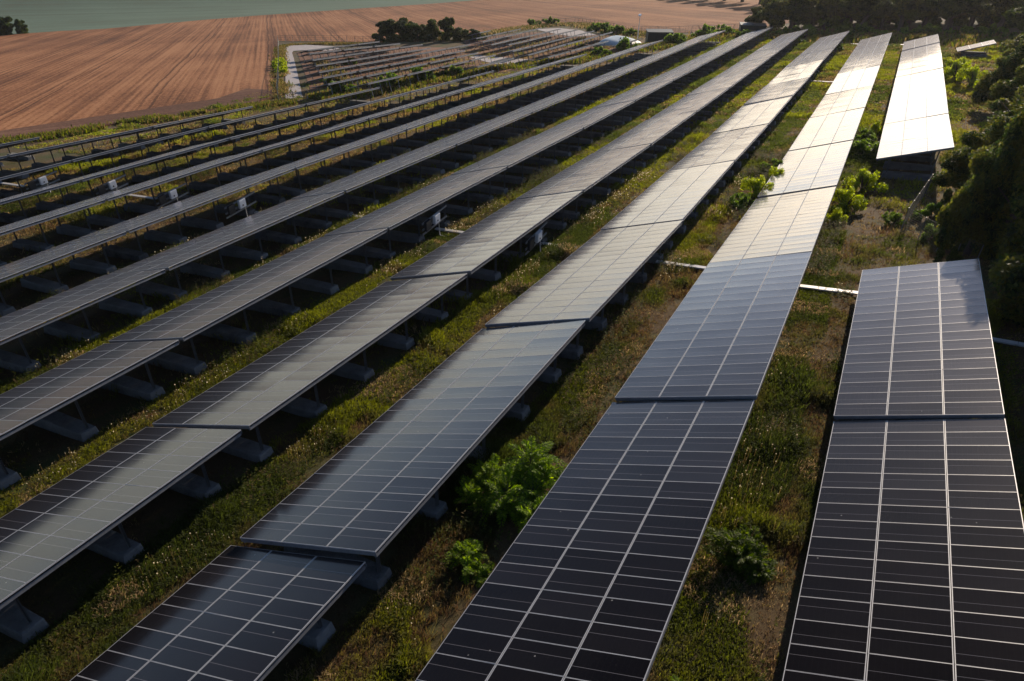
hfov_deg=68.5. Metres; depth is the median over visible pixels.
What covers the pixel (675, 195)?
solar table
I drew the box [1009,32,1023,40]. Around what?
bush
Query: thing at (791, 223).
solar table
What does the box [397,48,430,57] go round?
solar table
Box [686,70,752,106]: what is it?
solar table
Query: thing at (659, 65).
solar table
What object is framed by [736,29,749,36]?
bush
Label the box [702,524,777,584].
feathery shrub
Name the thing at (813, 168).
solar table
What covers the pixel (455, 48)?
solar table
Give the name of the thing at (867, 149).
bush
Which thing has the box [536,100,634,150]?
solar table
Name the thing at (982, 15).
woodland tree
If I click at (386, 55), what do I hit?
solar table
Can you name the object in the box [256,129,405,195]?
solar table
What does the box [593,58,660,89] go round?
solar table
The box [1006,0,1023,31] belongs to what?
woodland tree
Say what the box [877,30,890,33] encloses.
bush
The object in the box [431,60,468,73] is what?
solar table
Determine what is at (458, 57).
solar table
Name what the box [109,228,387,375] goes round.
solar table
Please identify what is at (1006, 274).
broadleaf tree
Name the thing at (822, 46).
solar table
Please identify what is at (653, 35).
equipment cabin
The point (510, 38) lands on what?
solar table
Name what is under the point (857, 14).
woodland tree
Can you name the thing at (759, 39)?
solar table
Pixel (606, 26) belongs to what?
bush
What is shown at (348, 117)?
solar table
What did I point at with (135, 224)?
solar table
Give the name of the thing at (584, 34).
solar table
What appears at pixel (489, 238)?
solar table
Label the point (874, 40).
solar table
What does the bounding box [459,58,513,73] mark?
solar table
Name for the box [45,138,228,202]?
solar table
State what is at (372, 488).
solar table
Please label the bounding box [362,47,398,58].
solar table
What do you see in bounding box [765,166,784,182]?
bush
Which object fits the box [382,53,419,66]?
solar table
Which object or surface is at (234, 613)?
solar table
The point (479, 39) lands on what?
solar table
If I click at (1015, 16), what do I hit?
woodland tree
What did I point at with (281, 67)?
bush
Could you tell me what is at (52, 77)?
brown field
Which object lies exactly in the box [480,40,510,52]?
solar table
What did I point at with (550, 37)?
solar table
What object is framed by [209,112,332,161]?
solar table
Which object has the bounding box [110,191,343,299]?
solar table
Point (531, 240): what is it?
inverter unit
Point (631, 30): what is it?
bush
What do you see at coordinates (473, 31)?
hedge tree
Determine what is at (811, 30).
bush
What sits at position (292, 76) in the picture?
gravel track
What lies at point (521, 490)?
feathery shrub
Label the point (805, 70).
solar table
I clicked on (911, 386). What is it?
solar table
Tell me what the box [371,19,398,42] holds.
hedge tree
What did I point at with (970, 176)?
broadleaf tree
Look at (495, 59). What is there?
service track
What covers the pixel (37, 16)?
green field
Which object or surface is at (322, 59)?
solar table
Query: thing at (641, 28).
wire fence
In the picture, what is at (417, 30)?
hedge tree
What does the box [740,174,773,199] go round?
bush
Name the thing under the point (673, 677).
feathery shrub
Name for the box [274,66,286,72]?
bush
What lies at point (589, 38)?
solar table
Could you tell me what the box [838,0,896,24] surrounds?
woodland tree
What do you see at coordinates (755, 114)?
solar table
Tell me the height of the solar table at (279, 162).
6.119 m
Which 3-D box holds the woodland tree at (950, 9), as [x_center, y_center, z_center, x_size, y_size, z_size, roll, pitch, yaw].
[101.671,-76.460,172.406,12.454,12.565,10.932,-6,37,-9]
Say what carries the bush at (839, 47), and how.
on the ground at (58, 589)
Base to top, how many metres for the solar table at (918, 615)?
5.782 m
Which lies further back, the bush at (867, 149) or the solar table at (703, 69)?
the solar table at (703, 69)
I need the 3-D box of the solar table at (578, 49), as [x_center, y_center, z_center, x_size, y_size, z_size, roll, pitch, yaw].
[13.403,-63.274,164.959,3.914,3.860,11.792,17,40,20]
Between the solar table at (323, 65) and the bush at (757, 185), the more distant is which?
the solar table at (323, 65)
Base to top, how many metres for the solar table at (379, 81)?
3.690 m
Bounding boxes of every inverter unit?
[24,170,59,191]
[94,174,127,194]
[155,183,187,208]
[224,191,255,218]
[422,205,446,236]
[525,221,546,254]
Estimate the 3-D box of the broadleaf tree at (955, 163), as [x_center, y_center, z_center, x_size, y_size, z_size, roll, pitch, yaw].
[37.294,-14.180,59.020,5.694,7.426,6.282,-20,42,-26]
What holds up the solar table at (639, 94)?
on the ground at (58, 589)
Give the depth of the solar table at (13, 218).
66.09 m
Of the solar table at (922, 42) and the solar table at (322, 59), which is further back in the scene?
the solar table at (322, 59)
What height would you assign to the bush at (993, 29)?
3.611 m
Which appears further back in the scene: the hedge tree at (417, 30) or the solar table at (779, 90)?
the hedge tree at (417, 30)
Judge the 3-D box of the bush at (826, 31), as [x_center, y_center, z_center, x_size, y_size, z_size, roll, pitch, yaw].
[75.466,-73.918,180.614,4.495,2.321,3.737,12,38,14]
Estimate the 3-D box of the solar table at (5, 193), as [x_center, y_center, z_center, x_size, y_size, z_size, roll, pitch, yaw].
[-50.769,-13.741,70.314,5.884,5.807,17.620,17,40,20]
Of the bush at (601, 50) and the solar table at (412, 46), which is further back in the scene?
the solar table at (412, 46)
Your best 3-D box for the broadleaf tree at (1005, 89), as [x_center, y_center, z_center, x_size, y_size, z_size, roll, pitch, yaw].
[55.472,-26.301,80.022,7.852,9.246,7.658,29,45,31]
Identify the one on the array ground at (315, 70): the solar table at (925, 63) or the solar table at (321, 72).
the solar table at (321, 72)
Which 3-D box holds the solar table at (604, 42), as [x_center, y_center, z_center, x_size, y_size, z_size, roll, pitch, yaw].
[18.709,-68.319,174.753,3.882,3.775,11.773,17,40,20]
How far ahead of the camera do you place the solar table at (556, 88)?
117.94 m
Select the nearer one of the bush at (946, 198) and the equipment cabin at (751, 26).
the bush at (946, 198)
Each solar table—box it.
[0,127,151,178]
[0,137,39,166]
[0,161,70,199]
[0,180,79,222]
[0,199,105,266]
[0,231,126,316]
[0,269,165,373]
[0,340,179,489]
[0,427,241,643]
[44,127,206,181]
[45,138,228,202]
[65,150,260,226]
[70,545,366,680]
[79,168,294,260]
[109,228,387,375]
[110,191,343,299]
[123,106,252,145]
[152,273,467,462]
[177,104,304,147]
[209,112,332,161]
[237,118,367,174]
[240,320,585,590]
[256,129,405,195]
[277,87,379,121]
[292,144,455,218]
[295,47,332,59]
[297,50,340,62]
[300,55,343,67]
[304,60,347,75]
[305,65,354,78]
[307,71,355,86]
[307,92,409,130]
[313,76,362,94]
[324,166,506,258]
[326,44,356,53]
[331,95,445,139]
[333,46,371,57]
[334,51,371,64]
[338,56,378,69]
[345,59,389,72]
[346,41,378,51]
[351,75,403,94]
[355,65,387,80]
[357,69,396,84]
[362,43,398,53]
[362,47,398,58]
[365,102,483,153]
[370,51,405,62]
[381,59,416,71]
[381,77,468,107]
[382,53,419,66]
[390,190,582,303]
[391,44,421,54]
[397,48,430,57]
[397,63,426,76]
[402,67,438,83]
[407,54,441,66]
[409,48,445,59]
[410,112,531,168]
[413,78,503,113]
[415,400,754,680]
[420,57,454,67]
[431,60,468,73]
[435,50,463,60]
[437,44,468,53]
[447,52,478,64]
[448,82,541,123]
[449,71,493,89]
[451,128,582,194]
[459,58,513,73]
[462,54,495,67]
[466,35,491,46]
[469,30,489,40]
[469,37,503,48]
[474,65,549,93]
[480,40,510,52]
[484,32,506,40]
[485,220,682,359]
[491,89,586,133]
[496,32,521,44]
[496,40,526,53]
[499,46,530,57]
[503,36,528,46]
[507,66,586,101]
[514,50,546,61]
[516,28,540,36]
[516,144,650,219]
[520,36,544,47]
[523,42,548,53]
[523,54,586,78]
[533,51,569,63]
[534,44,565,56]
[536,33,562,43]
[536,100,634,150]
[537,38,565,47]
[549,71,627,108]
[552,40,582,51]
[557,34,580,43]
[557,54,621,83]
[560,46,590,55]
[562,29,577,37]
[572,30,594,39]
[577,40,608,50]
[578,35,598,44]
[589,32,612,40]
[591,80,672,120]
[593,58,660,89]
[594,111,695,166]
[596,44,650,69]
[601,161,734,249]
[615,252,811,401]
[626,40,662,57]
[631,47,686,74]
[634,64,701,98]
[648,87,728,132]
[658,38,707,60]
[669,124,767,186]
[670,52,725,79]
[683,30,725,50]
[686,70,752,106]
[694,42,743,66]
[709,187,835,262]
[712,96,791,144]
[714,56,770,86]
[716,34,759,55]
[735,27,772,45]
[736,45,785,70]
[744,77,808,115]
[755,36,797,58]
[757,140,852,197]
[768,60,822,93]
[770,29,807,47]
[782,419,1023,680]
[785,48,833,73]
[788,108,864,150]
[800,39,841,61]
[810,85,872,117]
[811,31,849,51]
[825,65,879,94]
[834,258,1004,448]
[838,52,884,73]
[848,41,888,59]
[855,32,891,48]
[876,114,953,181]
[885,87,947,135]
[891,68,944,96]
[896,53,942,86]
[900,43,940,64]
[902,34,939,56]
[956,40,995,56]
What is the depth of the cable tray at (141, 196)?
71.09 m
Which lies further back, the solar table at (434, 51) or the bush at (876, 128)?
the solar table at (434, 51)
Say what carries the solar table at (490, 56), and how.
on the array ground at (315, 70)
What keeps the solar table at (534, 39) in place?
on the array ground at (472, 46)
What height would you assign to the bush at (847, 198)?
2.039 m
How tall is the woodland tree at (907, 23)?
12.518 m
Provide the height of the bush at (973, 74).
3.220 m
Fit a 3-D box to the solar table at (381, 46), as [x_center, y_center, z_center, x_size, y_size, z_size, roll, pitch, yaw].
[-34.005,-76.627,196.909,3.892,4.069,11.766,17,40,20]
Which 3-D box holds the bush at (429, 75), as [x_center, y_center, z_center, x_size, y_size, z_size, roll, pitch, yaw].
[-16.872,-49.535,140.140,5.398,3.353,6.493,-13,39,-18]
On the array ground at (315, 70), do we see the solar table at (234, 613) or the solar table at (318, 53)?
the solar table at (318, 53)
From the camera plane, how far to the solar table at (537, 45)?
176.21 m
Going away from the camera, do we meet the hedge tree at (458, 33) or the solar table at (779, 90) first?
the solar table at (779, 90)
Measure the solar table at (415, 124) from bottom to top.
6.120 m
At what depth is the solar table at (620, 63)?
146.73 m
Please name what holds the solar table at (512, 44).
on the array ground at (472, 46)
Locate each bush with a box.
[272,61,287,68]
[274,63,287,70]
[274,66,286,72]
[319,77,340,86]
[328,80,356,93]
[343,57,356,64]
[373,71,402,87]
[408,67,435,80]
[439,65,463,77]
[527,19,541,25]
[542,16,559,24]
[586,22,600,30]
[591,46,611,55]
[599,22,613,33]
[606,25,624,34]
[615,36,640,52]
[622,27,637,35]
[664,33,687,43]
[691,23,719,36]
[711,24,730,31]
[717,26,737,33]
[728,192,754,212]
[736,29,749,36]
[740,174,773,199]
[760,158,782,171]
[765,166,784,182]
[775,26,792,33]
[790,24,817,37]
[792,37,805,42]
[817,28,835,35]
[825,207,847,224]
[831,186,867,214]
[833,44,843,51]
[834,24,851,35]
[841,166,888,194]
[849,137,879,162]
[850,22,878,34]
[853,128,877,144]
[869,120,882,134]
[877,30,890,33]
[881,211,905,226]
[910,23,941,32]
[910,202,944,224]
[919,223,939,240]
[932,247,968,262]
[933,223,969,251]
[939,187,959,204]
[943,58,970,80]
[946,56,971,69]
[955,64,987,88]
[960,25,981,34]
[972,75,981,92]
[975,22,1008,37]
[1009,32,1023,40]
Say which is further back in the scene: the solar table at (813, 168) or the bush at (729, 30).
the bush at (729, 30)
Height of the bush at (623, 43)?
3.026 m
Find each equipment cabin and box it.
[645,29,673,42]
[738,22,766,30]
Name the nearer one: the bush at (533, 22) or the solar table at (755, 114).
the solar table at (755, 114)
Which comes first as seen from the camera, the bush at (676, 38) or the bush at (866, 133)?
the bush at (866, 133)
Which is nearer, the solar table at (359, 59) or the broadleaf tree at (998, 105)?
the broadleaf tree at (998, 105)
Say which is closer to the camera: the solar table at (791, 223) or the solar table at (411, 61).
the solar table at (791, 223)
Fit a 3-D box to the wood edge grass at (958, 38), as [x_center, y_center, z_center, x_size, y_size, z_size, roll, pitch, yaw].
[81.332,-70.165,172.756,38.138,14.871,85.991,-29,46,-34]
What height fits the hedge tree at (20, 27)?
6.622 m
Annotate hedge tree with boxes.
[0,16,14,34]
[14,19,28,33]
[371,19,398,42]
[388,17,417,41]
[402,24,425,41]
[418,19,440,39]
[437,16,454,40]
[451,27,469,41]
[468,28,486,40]
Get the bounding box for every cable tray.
[0,182,24,186]
[123,193,152,198]
[435,227,463,233]
[656,260,705,270]
[799,284,857,294]
[992,337,1023,346]
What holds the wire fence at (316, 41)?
on the ground at (58, 589)
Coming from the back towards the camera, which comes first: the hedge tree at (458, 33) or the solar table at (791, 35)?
the hedge tree at (458, 33)
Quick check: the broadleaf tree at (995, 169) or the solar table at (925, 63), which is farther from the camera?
the solar table at (925, 63)
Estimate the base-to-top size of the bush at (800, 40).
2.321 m
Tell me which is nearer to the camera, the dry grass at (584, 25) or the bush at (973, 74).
the bush at (973, 74)
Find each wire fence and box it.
[276,35,379,95]
[527,18,739,33]
[901,175,983,258]
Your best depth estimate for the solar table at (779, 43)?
151.32 m
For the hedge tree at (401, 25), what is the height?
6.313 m
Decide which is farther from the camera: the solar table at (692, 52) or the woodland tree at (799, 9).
the woodland tree at (799, 9)
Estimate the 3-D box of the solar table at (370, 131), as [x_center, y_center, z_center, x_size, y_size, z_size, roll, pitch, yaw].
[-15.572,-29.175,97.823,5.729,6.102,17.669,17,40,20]
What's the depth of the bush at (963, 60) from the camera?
120.80 m
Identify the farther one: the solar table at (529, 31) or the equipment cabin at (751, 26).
the solar table at (529, 31)
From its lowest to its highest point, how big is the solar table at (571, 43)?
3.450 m
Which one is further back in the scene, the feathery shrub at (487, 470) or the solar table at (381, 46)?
the solar table at (381, 46)
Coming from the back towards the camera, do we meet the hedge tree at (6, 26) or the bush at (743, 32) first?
the hedge tree at (6, 26)
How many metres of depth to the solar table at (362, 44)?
200.90 m
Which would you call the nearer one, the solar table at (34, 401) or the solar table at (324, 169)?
the solar table at (34, 401)
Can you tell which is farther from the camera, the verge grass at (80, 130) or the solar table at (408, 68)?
the solar table at (408, 68)
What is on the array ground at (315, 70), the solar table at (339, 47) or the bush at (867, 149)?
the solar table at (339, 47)
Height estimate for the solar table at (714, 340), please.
6.076 m
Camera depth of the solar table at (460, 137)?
82.00 m
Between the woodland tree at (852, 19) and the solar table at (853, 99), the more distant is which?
the woodland tree at (852, 19)
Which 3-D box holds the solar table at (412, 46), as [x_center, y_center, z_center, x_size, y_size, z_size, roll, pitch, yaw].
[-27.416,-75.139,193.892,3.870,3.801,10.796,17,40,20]
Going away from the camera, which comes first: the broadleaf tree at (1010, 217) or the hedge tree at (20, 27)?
the broadleaf tree at (1010, 217)
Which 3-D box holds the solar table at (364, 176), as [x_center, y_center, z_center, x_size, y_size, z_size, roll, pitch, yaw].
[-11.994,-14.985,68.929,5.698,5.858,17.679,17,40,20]
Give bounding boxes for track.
[284,45,338,100]
[469,55,541,65]
[538,28,594,36]
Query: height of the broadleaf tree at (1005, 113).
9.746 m
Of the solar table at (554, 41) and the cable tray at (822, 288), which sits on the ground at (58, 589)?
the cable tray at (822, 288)
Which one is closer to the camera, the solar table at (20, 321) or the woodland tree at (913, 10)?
the solar table at (20, 321)
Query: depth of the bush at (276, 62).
166.54 m
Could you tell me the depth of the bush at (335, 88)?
129.01 m
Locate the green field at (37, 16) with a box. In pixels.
[0,0,471,33]
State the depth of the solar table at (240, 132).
98.08 m
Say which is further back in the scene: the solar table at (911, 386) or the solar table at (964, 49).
the solar table at (964, 49)
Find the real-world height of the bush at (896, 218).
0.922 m
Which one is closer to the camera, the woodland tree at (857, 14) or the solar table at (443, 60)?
the solar table at (443, 60)
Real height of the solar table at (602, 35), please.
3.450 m
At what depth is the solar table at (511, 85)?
125.89 m
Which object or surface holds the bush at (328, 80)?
on the array ground at (315, 70)
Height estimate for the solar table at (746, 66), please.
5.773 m
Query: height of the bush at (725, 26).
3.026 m
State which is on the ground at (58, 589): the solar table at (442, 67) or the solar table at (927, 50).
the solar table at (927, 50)
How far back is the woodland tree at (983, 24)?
183.69 m
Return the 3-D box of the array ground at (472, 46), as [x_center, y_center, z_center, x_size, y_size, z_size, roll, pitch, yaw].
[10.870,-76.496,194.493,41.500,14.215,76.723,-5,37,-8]
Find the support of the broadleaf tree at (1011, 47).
on the ground at (58, 589)
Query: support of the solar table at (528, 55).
on the array ground at (472, 46)
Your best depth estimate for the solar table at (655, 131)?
79.74 m
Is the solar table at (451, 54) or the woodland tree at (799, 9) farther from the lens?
the woodland tree at (799, 9)
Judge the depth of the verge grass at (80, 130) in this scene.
111.60 m
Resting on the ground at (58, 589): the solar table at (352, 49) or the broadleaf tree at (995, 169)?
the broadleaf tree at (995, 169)
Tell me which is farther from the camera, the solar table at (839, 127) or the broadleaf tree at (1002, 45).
the broadleaf tree at (1002, 45)
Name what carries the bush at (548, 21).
on the ground at (58, 589)
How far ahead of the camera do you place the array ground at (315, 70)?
175.26 m
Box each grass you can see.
[0,97,297,144]
[268,41,373,98]
[305,47,654,103]
[311,60,350,98]
[387,21,645,42]
[631,34,737,49]
[683,26,1019,49]
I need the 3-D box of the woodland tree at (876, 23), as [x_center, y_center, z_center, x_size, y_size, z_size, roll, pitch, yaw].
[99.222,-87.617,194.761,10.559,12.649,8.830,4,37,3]
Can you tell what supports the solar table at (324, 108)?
on the ground at (58, 589)
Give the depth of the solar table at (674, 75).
115.28 m
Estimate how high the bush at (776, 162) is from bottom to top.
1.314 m
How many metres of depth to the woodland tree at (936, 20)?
186.53 m
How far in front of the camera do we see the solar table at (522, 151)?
72.68 m
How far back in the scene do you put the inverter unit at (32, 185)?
73.25 m
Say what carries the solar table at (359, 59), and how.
on the array ground at (315, 70)
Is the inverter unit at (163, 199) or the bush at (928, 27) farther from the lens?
the bush at (928, 27)
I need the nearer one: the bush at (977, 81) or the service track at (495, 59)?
the bush at (977, 81)
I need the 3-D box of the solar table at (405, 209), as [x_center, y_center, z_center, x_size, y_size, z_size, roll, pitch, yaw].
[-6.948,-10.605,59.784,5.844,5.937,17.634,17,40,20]
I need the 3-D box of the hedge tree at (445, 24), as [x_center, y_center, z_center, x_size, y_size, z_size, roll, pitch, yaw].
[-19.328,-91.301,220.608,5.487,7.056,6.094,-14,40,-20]
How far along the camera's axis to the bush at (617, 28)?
211.04 m
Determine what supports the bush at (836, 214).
on the ground at (58, 589)
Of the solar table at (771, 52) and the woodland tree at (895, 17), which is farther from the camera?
the woodland tree at (895, 17)
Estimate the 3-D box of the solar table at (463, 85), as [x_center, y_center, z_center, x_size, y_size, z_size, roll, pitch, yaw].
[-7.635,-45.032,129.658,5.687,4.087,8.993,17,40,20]
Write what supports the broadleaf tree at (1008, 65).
on the ground at (58, 589)
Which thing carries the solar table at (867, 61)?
on the ground at (58, 589)
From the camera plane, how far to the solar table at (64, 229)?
58.93 m
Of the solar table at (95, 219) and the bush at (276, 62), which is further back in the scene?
the bush at (276, 62)
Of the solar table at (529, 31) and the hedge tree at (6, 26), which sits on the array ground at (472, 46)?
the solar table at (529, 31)
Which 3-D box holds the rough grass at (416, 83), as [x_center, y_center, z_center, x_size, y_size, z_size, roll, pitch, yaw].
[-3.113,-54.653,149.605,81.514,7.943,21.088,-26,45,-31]
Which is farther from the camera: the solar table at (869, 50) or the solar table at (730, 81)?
the solar table at (869, 50)
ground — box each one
[0,17,1023,680]
[297,47,523,92]
[463,32,644,59]
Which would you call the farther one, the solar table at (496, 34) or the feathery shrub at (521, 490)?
the solar table at (496, 34)
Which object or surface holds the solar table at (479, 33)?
on the array ground at (472, 46)
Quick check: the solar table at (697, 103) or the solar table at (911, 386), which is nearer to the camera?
the solar table at (911, 386)
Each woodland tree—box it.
[744,6,765,22]
[755,0,792,30]
[760,0,787,27]
[779,18,810,27]
[782,0,812,28]
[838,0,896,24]
[841,9,863,24]
[849,16,859,26]
[871,20,907,25]
[874,0,900,29]
[891,16,933,27]
[893,0,933,30]
[921,0,941,26]
[924,0,979,29]
[928,13,968,27]
[955,0,995,26]
[968,17,990,27]
[976,15,1012,27]
[1003,1,1023,30]
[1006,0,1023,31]
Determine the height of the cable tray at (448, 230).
0.713 m
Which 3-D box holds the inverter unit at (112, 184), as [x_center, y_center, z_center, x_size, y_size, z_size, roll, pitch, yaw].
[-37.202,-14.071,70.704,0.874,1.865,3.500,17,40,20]
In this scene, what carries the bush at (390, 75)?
on the array ground at (315, 70)
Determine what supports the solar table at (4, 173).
on the ground at (58, 589)
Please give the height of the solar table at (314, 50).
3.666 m
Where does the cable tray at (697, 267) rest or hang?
on the ground at (58, 589)
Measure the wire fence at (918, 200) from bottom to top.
4.794 m
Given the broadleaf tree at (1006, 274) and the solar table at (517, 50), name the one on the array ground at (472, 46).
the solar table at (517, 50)
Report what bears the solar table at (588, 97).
on the ground at (58, 589)
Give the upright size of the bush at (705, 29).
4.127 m
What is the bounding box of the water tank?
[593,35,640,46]
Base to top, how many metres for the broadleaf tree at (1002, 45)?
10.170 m
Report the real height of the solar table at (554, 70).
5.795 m
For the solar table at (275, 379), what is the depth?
35.63 m
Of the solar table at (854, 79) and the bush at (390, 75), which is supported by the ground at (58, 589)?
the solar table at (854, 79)
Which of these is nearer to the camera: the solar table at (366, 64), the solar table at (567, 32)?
the solar table at (366, 64)
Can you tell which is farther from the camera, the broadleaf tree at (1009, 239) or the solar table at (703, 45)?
the solar table at (703, 45)
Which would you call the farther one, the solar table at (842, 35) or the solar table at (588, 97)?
the solar table at (842, 35)
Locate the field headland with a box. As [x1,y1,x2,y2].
[0,88,273,137]
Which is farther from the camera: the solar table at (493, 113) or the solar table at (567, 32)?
the solar table at (567, 32)
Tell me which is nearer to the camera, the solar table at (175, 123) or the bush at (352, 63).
the solar table at (175, 123)
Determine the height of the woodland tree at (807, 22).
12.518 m
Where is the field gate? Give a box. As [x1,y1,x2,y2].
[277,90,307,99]
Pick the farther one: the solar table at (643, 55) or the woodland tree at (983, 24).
the woodland tree at (983, 24)
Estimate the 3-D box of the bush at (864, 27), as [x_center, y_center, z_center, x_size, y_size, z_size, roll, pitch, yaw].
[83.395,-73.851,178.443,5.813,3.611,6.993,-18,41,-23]
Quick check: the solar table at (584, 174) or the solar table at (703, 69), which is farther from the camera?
the solar table at (703, 69)
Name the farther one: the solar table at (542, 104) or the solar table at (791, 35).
the solar table at (791, 35)
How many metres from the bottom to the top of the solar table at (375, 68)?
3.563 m
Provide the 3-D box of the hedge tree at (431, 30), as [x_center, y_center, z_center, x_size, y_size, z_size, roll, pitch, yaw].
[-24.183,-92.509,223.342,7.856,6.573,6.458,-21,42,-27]
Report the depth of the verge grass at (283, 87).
180.65 m
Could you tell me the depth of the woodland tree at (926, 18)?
180.23 m
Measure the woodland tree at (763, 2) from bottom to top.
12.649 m
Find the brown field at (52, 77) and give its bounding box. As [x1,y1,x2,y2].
[0,0,788,130]
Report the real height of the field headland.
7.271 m
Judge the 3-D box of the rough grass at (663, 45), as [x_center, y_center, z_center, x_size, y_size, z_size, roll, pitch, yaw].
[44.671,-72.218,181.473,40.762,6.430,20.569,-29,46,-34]
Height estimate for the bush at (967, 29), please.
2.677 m
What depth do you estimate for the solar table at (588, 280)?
43.04 m
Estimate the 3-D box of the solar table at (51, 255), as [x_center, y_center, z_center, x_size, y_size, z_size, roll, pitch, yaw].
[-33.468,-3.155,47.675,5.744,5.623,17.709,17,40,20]
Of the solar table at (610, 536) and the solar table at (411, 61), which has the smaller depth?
the solar table at (610, 536)
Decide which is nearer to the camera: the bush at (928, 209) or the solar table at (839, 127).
the bush at (928, 209)
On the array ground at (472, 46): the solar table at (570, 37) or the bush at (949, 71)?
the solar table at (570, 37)
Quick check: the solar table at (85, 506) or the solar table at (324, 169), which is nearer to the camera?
the solar table at (85, 506)
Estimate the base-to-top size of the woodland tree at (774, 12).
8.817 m
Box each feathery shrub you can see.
[439,538,494,587]
[454,453,501,525]
[477,435,567,532]
[670,675,682,680]
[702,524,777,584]
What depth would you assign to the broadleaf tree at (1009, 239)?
45.03 m
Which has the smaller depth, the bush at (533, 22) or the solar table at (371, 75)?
the solar table at (371, 75)
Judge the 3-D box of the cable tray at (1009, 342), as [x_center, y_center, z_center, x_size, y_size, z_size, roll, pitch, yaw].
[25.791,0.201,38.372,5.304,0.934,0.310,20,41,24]
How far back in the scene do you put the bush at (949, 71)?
113.42 m
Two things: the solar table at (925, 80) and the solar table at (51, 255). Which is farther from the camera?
the solar table at (925, 80)
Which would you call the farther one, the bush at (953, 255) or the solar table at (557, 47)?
the solar table at (557, 47)
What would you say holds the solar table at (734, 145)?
on the ground at (58, 589)
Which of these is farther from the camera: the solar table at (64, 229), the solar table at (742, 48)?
the solar table at (742, 48)
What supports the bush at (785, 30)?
on the ground at (58, 589)
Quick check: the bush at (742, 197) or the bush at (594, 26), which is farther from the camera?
the bush at (594, 26)
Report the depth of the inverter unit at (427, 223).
56.32 m
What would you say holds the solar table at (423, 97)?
on the ground at (58, 589)
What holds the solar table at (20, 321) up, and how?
on the ground at (58, 589)
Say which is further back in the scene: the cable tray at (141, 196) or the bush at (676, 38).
the bush at (676, 38)
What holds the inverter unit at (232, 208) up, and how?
on the ground at (58, 589)
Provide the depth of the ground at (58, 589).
39.30 m
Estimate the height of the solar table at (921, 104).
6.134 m
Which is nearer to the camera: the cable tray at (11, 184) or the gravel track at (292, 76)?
the cable tray at (11, 184)
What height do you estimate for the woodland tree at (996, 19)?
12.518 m
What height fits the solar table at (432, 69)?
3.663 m
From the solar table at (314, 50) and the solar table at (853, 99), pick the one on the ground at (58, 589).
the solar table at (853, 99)
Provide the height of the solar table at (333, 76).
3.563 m
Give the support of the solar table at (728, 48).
on the ground at (58, 589)
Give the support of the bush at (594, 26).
on the ground at (58, 589)
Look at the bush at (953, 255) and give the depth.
48.33 m
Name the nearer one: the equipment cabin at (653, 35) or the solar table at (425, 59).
the solar table at (425, 59)
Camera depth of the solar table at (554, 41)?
184.74 m
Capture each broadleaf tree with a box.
[931,115,1012,187]
[934,110,1023,260]
[955,173,974,191]
[968,123,1019,223]
[971,40,1023,102]
[977,157,1023,261]
[978,83,1023,133]
[986,97,1023,130]
[988,233,1023,328]
[989,59,1023,116]
[999,39,1013,52]
[1002,33,1023,55]
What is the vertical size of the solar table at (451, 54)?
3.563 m
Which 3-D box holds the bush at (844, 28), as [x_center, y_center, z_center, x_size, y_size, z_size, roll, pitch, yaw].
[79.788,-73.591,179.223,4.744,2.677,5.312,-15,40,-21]
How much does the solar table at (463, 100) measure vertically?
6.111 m
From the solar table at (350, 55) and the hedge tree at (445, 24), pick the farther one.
the hedge tree at (445, 24)
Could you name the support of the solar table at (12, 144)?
on the ground at (58, 589)
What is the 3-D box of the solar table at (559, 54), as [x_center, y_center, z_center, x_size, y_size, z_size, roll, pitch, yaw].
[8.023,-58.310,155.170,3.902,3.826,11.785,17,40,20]
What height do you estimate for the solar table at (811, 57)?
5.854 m
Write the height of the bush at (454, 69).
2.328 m
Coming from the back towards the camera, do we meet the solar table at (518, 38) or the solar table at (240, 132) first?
the solar table at (518, 38)
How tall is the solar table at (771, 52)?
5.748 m
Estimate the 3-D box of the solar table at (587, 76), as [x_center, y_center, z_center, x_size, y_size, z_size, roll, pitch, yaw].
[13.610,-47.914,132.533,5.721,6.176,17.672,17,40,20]
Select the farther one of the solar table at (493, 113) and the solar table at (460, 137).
the solar table at (493, 113)
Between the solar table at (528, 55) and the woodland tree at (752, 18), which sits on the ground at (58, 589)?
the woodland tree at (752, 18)
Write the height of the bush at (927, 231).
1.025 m
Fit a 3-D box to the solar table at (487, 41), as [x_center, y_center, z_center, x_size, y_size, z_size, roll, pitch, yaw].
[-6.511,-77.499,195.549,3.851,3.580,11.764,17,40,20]
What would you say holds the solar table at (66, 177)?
on the ground at (58, 589)
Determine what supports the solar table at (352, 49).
on the array ground at (315, 70)
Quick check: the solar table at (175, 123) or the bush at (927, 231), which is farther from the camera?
the solar table at (175, 123)
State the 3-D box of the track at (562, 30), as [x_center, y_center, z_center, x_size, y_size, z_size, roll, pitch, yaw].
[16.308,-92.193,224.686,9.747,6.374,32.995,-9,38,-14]
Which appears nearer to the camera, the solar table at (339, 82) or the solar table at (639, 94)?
the solar table at (639, 94)
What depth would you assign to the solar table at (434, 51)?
176.34 m
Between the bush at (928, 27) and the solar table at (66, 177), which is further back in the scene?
the bush at (928, 27)
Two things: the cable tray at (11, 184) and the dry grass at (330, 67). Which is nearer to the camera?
the cable tray at (11, 184)
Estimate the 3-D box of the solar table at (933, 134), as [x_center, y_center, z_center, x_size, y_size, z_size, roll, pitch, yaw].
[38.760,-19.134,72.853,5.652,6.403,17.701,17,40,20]
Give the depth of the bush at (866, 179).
63.52 m
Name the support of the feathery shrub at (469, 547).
on the ground at (58, 589)

